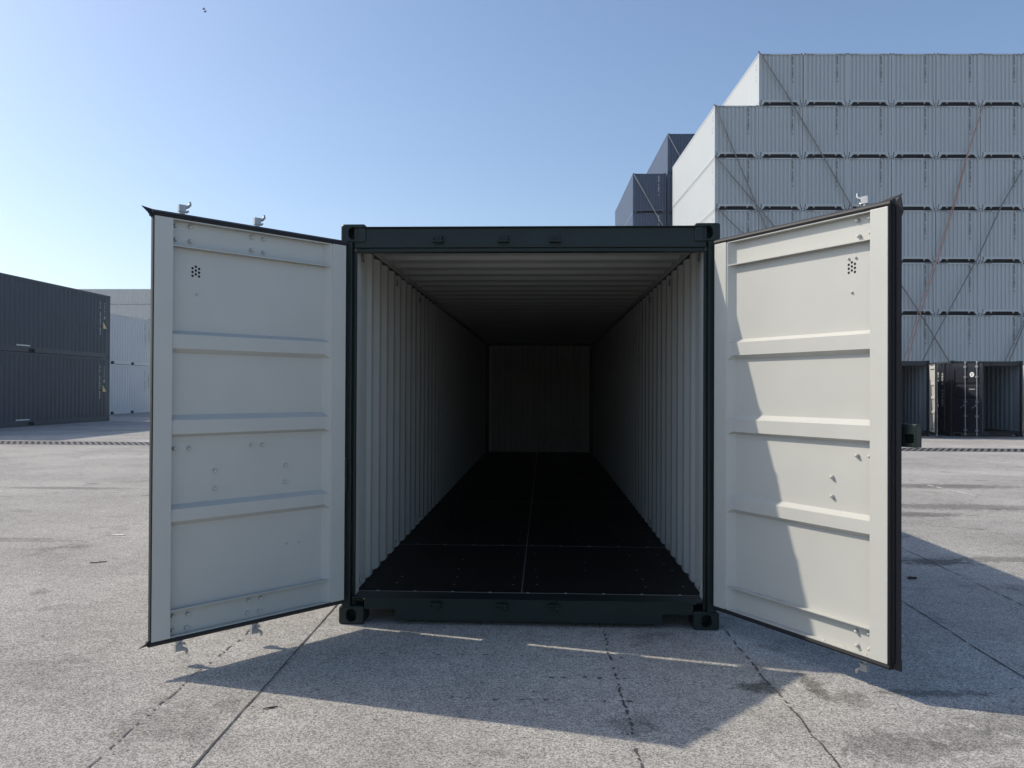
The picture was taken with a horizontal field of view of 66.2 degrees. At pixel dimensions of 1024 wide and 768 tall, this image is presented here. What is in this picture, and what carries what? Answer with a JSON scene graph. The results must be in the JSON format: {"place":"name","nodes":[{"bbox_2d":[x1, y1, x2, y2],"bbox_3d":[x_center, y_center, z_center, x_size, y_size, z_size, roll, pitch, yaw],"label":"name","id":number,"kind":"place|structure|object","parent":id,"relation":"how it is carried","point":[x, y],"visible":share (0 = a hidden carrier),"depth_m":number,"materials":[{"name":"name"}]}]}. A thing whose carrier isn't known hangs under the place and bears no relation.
{"place":"outdoors","nodes":[
{"label":"outdoors","id":0,"kind":"place"},
{"bbox_2d":[0,412,1023,767],"bbox_3d":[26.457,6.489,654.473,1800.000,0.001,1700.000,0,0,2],"label":"ground","id":1,"kind":"structure","parent":0,"point":[84,680],"depth_m":4.23,"materials":[{"name":"concrete"}]},
{"bbox_2d":[0,351,109,427],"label":"shipping container","id":2,"kind":"object","parent":1,"relation":"on","point":[41,389],"visible":1,"depth_m":32.28,"materials":[{"name":"metal"}]},
{"bbox_2d":[0,273,110,357],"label":"shipping container","id":3,"kind":"object","parent":2,"relation":"on","point":[40,317],"visible":0.91,"depth_m":32.28,"materials":[{"name":"metal"}]},
{"bbox_2d":[109,364,149,413],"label":"shipping container","id":4,"kind":"object","parent":1,"relation":"on","point":[129,388],"visible":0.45,"depth_m":46.92,"materials":[{"name":"grey metal"}]},
{"bbox_2d":[110,313,149,365],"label":"shipping container","id":5,"kind":"object","parent":4,"relation":"on","point":[129,340],"visible":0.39,"depth_m":46.91,"materials":[{"name":"grey metal"}]},
{"bbox_2d":[87,629,248,767],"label":"expansion joint","id":6,"kind":"object","parent":1,"relation":"on","point":[123,735],"visible":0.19,"depth_m":3.75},
{"bbox_2d":[191,605,336,767],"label":"expansion joint","id":7,"kind":"object","parent":1,"relation":"on","point":[201,756],"visible":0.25,"depth_m":3.81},
{"bbox_2d":[380,653,572,656],"bbox_3d":[-0.128,1.550,4.493,1.520,0.001,0.034,0,0,2],"label":"drip row","id":8,"kind":"object","parent":1,"relation":"on","point":[463,654],"visible":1,"depth_m":4.50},
{"bbox_2d":[0,441,1023,451],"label":"drain channel","id":9,"kind":"object","parent":1,"relation":"in","point":[147,443],"visible":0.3,"depth_m":21.04,"materials":[{"name":"metal"}]},
{"bbox_2d":[137,193,921,672],"bbox_3d":[0.287,0.305,10.559,3.973,2.591,13.333,0,0,2],"label":"shipping container","id":10,"kind":"object","parent":1,"relation":"on","point":[621,425],"visible":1,"depth_m":4.94,"materials":[{"name":"grey metal"}]},
{"bbox_2d":[137,202,347,653],"bbox_3d":[-1.535,0.243,4.619,0.136,2.503,1.306,0,-1,44],"label":"door","id":11,"kind":"structure","parent":10,"relation":"in","point":[248,464],"depth_m":4.55,"materials":[{"name":"beige paint"}]},
{"bbox_2d":[712,193,921,672],"bbox_3d":[1.620,0.257,4.398,0.120,2.503,1.351,1,0,-30],"label":"door","id":12,"kind":"structure","parent":10,"relation":"in","point":[810,435],"depth_m":4.30,"materials":[{"name":"beige paint"}]},
{"bbox_2d":[447,697,630,700],"bbox_3d":[0.090,1.546,3.848,1.008,0.001,0.027,0,0,2],"label":"drip row","id":13,"kind":"object","parent":1,"relation":"on","point":[544,699],"visible":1,"depth_m":3.85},
{"bbox_2d":[599,623,642,767],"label":"surface crack","id":14,"kind":"object","parent":1,"relation":"on","point":[631,723],"visible":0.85,"depth_m":3.78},
{"bbox_2d":[721,626,840,767],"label":"expansion joint","id":15,"kind":"object","parent":1,"relation":"on","point":[807,728],"visible":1,"depth_m":3.70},
{"bbox_2d":[902,361,938,435],"bbox_3d":[13.334,0.529,32.429,2.472,2.591,13.468,0,0,2],"label":"shipping container","id":16,"kind":"object","parent":1,"relation":"on","point":[920,405],"visible":0.27,"depth_m":27.31,"materials":[{"name":"metal"}]},
{"bbox_2d":[929,361,938,435],"bbox_3d":[14.127,0.477,26.268,0.136,2.503,1.294,0,0,20],"label":"door","id":17,"kind":"structure","parent":16,"relation":"in","point":[933,405],"depth_m":26.29,"materials":[{"name":"beige paint"}]},
{"bbox_2d":[901,600,1023,676],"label":"expansion joint","id":18,"kind":"object","parent":1,"relation":"on","point":[966,641],"visible":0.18,"depth_m":4.68,"materials":[{"name":"grey concrete"}]},
{"bbox_2d":[903,548,1022,604],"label":"expansion joint","id":19,"kind":"object","parent":1,"relation":"on","point":[960,575],"visible":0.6,"depth_m":6.58,"materials":[{"name":"grey concrete"}]},
{"bbox_2d":[929,361,1023,436],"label":"shipping container","id":20,"kind":"object","parent":1,"relation":"on","point":[980,398],"visible":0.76,"depth_m":26.91,"materials":[{"name":"black metal"}]},
{"bbox_2d":[951,361,983,435],"bbox_3d":[15.184,0.482,26.225,0.136,2.503,1.306,0,0,-18],"label":"door","id":21,"kind":"structure","parent":20,"relation":"in","point":[967,407],"depth_m":26.20,"materials":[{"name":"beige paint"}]},
{"bbox_2d":[1023,364,1023,431],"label":"door","id":22,"kind":"structure","parent":20,"relation":"in","point":[1023,364],"depth_m":26.65,"materials":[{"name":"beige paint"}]},
{"bbox_2d":[0,0,1023,288],"label":"sky","id":23,"kind":"structure","parent":0,"point":[311,117],"materials":[{"name":"blue"}]},
{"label":"shipping container","id":24,"kind":"object","parent":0,"visible":0},
{"bbox_2d":[666,213,672,225],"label":"shipping container","id":25,"kind":"object","parent":24,"relation":"on","point":[669,219],"visible":0.09,"depth_m":57.03,"materials":[{"name":"metal"}]},
{"bbox_2d":[666,173,672,213],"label":"shipping container","id":26,"kind":"object","parent":25,"relation":"on","point":[669,180],"visible":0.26,"depth_m":57.05,"materials":[{"name":"grey metal"}]},
{"bbox_2d":[646,133,694,174],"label":"shipping container","id":27,"kind":"object","parent":26,"relation":"on","point":[665,158],"visible":0.24,"depth_m":57.11,"materials":[{"name":"grey metal"}]},
{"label":"shipping container","id":28,"kind":"object","parent":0,"visible":0},
{"bbox_2d":[110,304,118,313],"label":"shipping container","id":29,"kind":"object","parent":28,"relation":"on","point":[114,308],"visible":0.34,"depth_m":133.00,"materials":[{"name":"grey metal"}]},
{"bbox_2d":[104,289,118,303],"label":"shipping container","id":30,"kind":"object","parent":29,"relation":"on","point":[114,295],"visible":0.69,"depth_m":133.03,"materials":[{"name":"grey metal"}]},
{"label":"shipping container","id":31,"kind":"object","parent":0,"visible":0},
{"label":"shipping container","id":32,"kind":"object","parent":31,"relation":"on","visible":0},
{"bbox_2d":[119,289,132,303],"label":"shipping container","id":33,"kind":"object","parent":32,"relation":"on","point":[125,296],"visible":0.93,"depth_m":132.93,"materials":[{"name":"grey metal"}]},
{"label":"shipping container","id":34,"kind":"object","parent":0,"visible":0},
{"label":"shipping container","id":35,"kind":"object","parent":34,"relation":"on","visible":0},
{"bbox_2d":[133,289,146,303],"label":"shipping container","id":36,"kind":"object","parent":35,"relation":"on","point":[139,296],"visible":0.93,"depth_m":132.84,"materials":[{"name":"grey metal"}]},
{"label":"shipping container","id":37,"kind":"object","parent":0,"visible":0},
{"bbox_2d":[147,304,150,319],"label":"shipping container","id":38,"kind":"object","parent":37,"relation":"on","point":[148,311],"visible":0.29,"depth_m":132.74,"materials":[{"name":"grey metal"}]},
{"bbox_2d":[147,289,150,303],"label":"shipping container","id":39,"kind":"object","parent":38,"relation":"on","point":[148,296],"visible":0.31,"depth_m":132.76,"materials":[{"name":"grey metal"}]},
{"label":"shipping container","id":40,"kind":"object","parent":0,"visible":0},
{"bbox_2d":[90,289,103,294],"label":"shipping container","id":41,"kind":"object","parent":40,"relation":"on","point":[99,291],"visible":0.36,"depth_m":133.13,"materials":[{"name":"grey metal"}]},
{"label":"shipping container","id":42,"kind":"object","parent":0,"visible":0},
{"bbox_2d":[902,315,935,362],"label":"shipping container","id":43,"kind":"object","parent":42,"relation":"on","point":[923,338],"visible":0.3,"depth_m":43.54,"materials":[{"name":"grey metal"}]},
{"bbox_2d":[902,262,935,314],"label":"shipping container","id":44,"kind":"object","parent":43,"relation":"on","point":[915,277],"visible":0.27,"depth_m":43.57,"materials":[{"name":"grey metal"}]},
{"bbox_2d":[902,210,935,262],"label":"shipping container","id":45,"kind":"object","parent":44,"relation":"on","point":[918,236],"visible":0.32,"depth_m":43.61,"materials":[{"name":"grey metal"}]},
{"bbox_2d":[891,158,935,209],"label":"shipping container","id":46,"kind":"object","parent":45,"relation":"on","point":[913,181],"visible":0.36,"depth_m":43.64,"materials":[{"name":"grey metal"}]},
{"bbox_2d":[891,105,935,157],"bbox_3d":[22.374,-13.994,49.697,2.438,2.896,12.192,0,0,1],"label":"shipping container","id":47,"kind":"object","parent":46,"relation":"on","point":[913,131],"visible":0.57,"depth_m":43.64,"materials":[{"name":"grey metal"}]},
{"bbox_2d":[891,53,935,105],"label":"shipping container","id":48,"kind":"object","parent":47,"relation":"on","point":[913,79],"visible":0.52,"depth_m":43.67,"materials":[{"name":"grey metal"}]},
{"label":"shipping container","id":49,"kind":"object","parent":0,"visible":0},
{"bbox_2d":[936,315,979,361],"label":"shipping container","id":50,"kind":"object","parent":49,"relation":"on","point":[958,337],"visible":0.35,"depth_m":43.55,"materials":[{"name":"grey metal"}]},
{"bbox_2d":[934,262,979,314],"bbox_3d":[24.806,-5.259,49.615,2.438,2.896,12.192,0,0,1],"label":"shipping container","id":51,"kind":"object","parent":50,"relation":"on","point":[950,278],"visible":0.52,"depth_m":43.56,"materials":[{"name":"grey metal"}]},
{"bbox_2d":[935,210,979,262],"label":"shipping container","id":52,"kind":"object","parent":51,"relation":"on","point":[961,243],"visible":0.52,"depth_m":43.58,"materials":[{"name":"grey metal"}]},
{"bbox_2d":[936,157,980,209],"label":"shipping container","id":53,"kind":"object","parent":52,"relation":"on","point":[948,172],"visible":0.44,"depth_m":43.59,"materials":[{"name":"grey metal"}]},
{"bbox_2d":[935,105,979,157],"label":"shipping container","id":54,"kind":"object","parent":53,"relation":"on","point":[955,127],"visible":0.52,"depth_m":43.63,"materials":[{"name":"grey metal"}]},
{"bbox_2d":[936,53,980,105],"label":"shipping container","id":55,"kind":"object","parent":54,"relation":"on","point":[957,79],"visible":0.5,"depth_m":43.63,"materials":[{"name":"grey metal"}]},
{"bbox_2d":[922,170,1022,360],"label":"lashing strap","id":56,"kind":"object","parent":51,"relation":"attached to","point":[972,266],"visible":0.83,"depth_m":43.26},
{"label":"shipping container","id":57,"kind":"object","parent":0,"visible":0},
{"bbox_2d":[980,315,1023,363],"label":"shipping container","id":58,"kind":"object","parent":57,"relation":"on","point":[998,334],"visible":0.28,"depth_m":43.51,"materials":[{"name":"grey metal"}]},
{"bbox_2d":[980,262,1023,314],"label":"shipping container","id":59,"kind":"object","parent":58,"relation":"on","point":[1001,288],"visible":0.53,"depth_m":43.53,"materials":[{"name":"grey metal"}]},
{"bbox_2d":[980,210,1023,262],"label":"shipping container","id":60,"kind":"object","parent":59,"relation":"on","point":[1004,242],"visible":0.41,"depth_m":43.55,"materials":[{"name":"grey metal"}]},
{"bbox_2d":[980,158,1023,210],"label":"shipping container","id":61,"kind":"object","parent":60,"relation":"on","point":[998,177],"visible":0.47,"depth_m":43.58,"materials":[{"name":"grey metal"}]},
{"bbox_2d":[980,105,1023,157],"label":"shipping container","id":62,"kind":"object","parent":61,"relation":"on","point":[1001,131],"visible":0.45,"depth_m":43.61,"materials":[{"name":"grey metal"}]},
{"bbox_2d":[904,106,983,360],"bbox_3d":[23.416,-6.763,43.339,5.310,17.342,0.132,0,0,-2],"label":"lashing strap","id":63,"kind":"object","parent":62,"relation":"attached to","point":[941,241],"visible":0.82,"depth_m":43.31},
{"bbox_2d":[980,53,1023,105],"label":"shipping container","id":64,"kind":"object","parent":62,"relation":"on","point":[1001,79],"visible":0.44,"depth_m":43.61,"materials":[{"name":"grey metal"}]},
{"bbox_2d":[1005,320,1023,360],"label":"lashing strap","id":65,"kind":"object","parent":58,"relation":"attached to","point":[1016,342],"visible":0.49,"depth_m":43.23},
{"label":"shipping container","id":66,"kind":"object","parent":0,"visible":0},
{"bbox_2d":[701,209,758,238],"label":"shipping container","id":67,"kind":"object","parent":66,"relation":"on","point":[744,221],"visible":0.34,"depth_m":43.71,"materials":[{"name":"grey metal"}]},
{"bbox_2d":[672,157,758,225],"bbox_3d":[12.568,-11.132,49.783,2.438,2.896,12.192,0,0,1],"label":"shipping container","id":68,"kind":"object","parent":67,"relation":"on","point":[713,187],"visible":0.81,"depth_m":43.78,"materials":[{"name":"white metal"}]},
{"bbox_2d":[672,105,758,207],"bbox_3d":[12.569,-14.040,49.791,2.438,2.896,12.192,0,0,1],"label":"shipping container","id":69,"kind":"object","parent":68,"relation":"on","point":[709,141],"visible":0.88,"depth_m":43.79,"materials":[{"name":"white metal"}]},
{"bbox_2d":[713,104,765,227],"bbox_3d":[14.799,-6.849,43.458,7.264,17.443,0.138,0,0,2],"label":"lashing strap","id":70,"kind":"object","parent":69,"relation":"attached to","point":[739,165],"visible":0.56,"depth_m":43.53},
{"bbox_2d":[714,156,773,225],"bbox_3d":[17.269,-5.389,43.351,12.100,14.560,0.139,0,0,2],"label":"lashing strap","id":71,"kind":"object","parent":68,"relation":"attached to","point":[744,190],"visible":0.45,"depth_m":43.51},
{"bbox_2d":[716,208,742,233],"bbox_3d":[17.250,-3.943,43.300,11.914,11.669,0.139,0,0,2],"label":"lashing strap","id":72,"kind":"object","parent":67,"relation":"attached to","point":[730,221],"visible":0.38,"depth_m":43.49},
{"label":"shipping container","id":73,"kind":"object","parent":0,"visible":0},
{"bbox_2d":[758,209,802,229],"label":"shipping container","id":74,"kind":"object","parent":73,"relation":"on","point":[778,217],"visible":0.25,"depth_m":43.67,"materials":[{"name":"grey metal"}]},
{"bbox_2d":[758,157,802,209],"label":"shipping container","id":75,"kind":"object","parent":74,"relation":"on","point":[780,183],"visible":0.49,"depth_m":43.73,"materials":[{"name":"grey metal"}]},
{"bbox_2d":[758,105,802,157],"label":"shipping container","id":76,"kind":"object","parent":75,"relation":"on","point":[779,131],"visible":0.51,"depth_m":43.74,"materials":[{"name":"grey metal"}]},
{"bbox_2d":[722,53,802,105],"bbox_3d":[15.040,-16.936,49.816,2.438,2.896,12.192,0,0,1],"label":"shipping container","id":77,"kind":"object","parent":76,"relation":"on","point":[758,84],"visible":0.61,"depth_m":43.78,"materials":[{"name":"grey metal"}]},
{"bbox_2d":[758,51,948,360],"bbox_3d":[19.736,-8.296,43.387,12.210,20.390,0.142,0,0,2],"label":"lashing strap","id":78,"kind":"object","parent":77,"relation":"attached to","point":[843,190],"visible":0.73,"depth_m":43.45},
{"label":"shipping container","id":79,"kind":"object","parent":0,"visible":0},
{"bbox_2d":[803,210,842,219],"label":"shipping container","id":80,"kind":"object","parent":79,"relation":"on","point":[807,214],"visible":0.04,"depth_m":43.67,"materials":[{"name":"grey metal"}]},
{"bbox_2d":[803,157,846,209],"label":"shipping container","id":81,"kind":"object","parent":80,"relation":"on","point":[822,190],"visible":0.49,"depth_m":43.68,"materials":[{"name":"grey metal"}]},
{"bbox_2d":[802,105,846,157],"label":"shipping container","id":82,"kind":"object","parent":81,"relation":"on","point":[826,126],"visible":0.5,"depth_m":43.69,"materials":[{"name":"grey metal"}]},
{"bbox_2d":[803,53,847,105],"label":"shipping container","id":83,"kind":"object","parent":82,"relation":"on","point":[824,79],"visible":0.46,"depth_m":43.71,"materials":[{"name":"grey metal"}]},
{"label":"shipping container","id":84,"kind":"object","parent":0,"visible":0},
{"bbox_2d":[846,157,890,209],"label":"shipping container","id":85,"kind":"object","parent":84,"relation":"on","point":[871,177],"visible":0.34,"depth_m":43.66,"materials":[{"name":"grey metal"}]},
{"bbox_2d":[847,105,890,157],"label":"shipping container","id":86,"kind":"object","parent":85,"relation":"on","point":[868,131],"visible":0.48,"depth_m":43.69,"materials":[{"name":"grey metal"}]},
{"bbox_2d":[847,53,891,105],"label":"shipping container","id":87,"kind":"object","parent":86,"relation":"on","point":[868,79],"visible":0.41,"depth_m":43.68,"materials":[{"name":"grey metal"}]},
{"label":"shipping container","id":88,"kind":"object","parent":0,"visible":0},
{"bbox_2d":[626,213,665,225],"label":"shipping container","id":89,"kind":"object","parent":88,"relation":"on","point":[643,219],"visible":0.25,"depth_m":57.12,"materials":[{"name":"grey metal"}]},
{"bbox_2d":[615,173,665,225],"bbox_3d":[10.156,-13.837,63.180,2.438,2.896,12.192,0,0,1],"label":"shipping container","id":90,"kind":"object","parent":89,"relation":"on","point":[634,199],"visible":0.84,"depth_m":57.15,"materials":[{"name":"metal"}]},
{"bbox_2d":[634,174,662,225],"bbox_3d":[13.522,-6.746,56.709,9.493,16.930,0.070,0,0,2],"label":"lashing strap","id":91,"kind":"object","parent":90,"relation":"attached to","point":[648,199],"visible":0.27,"depth_m":56.88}
]}

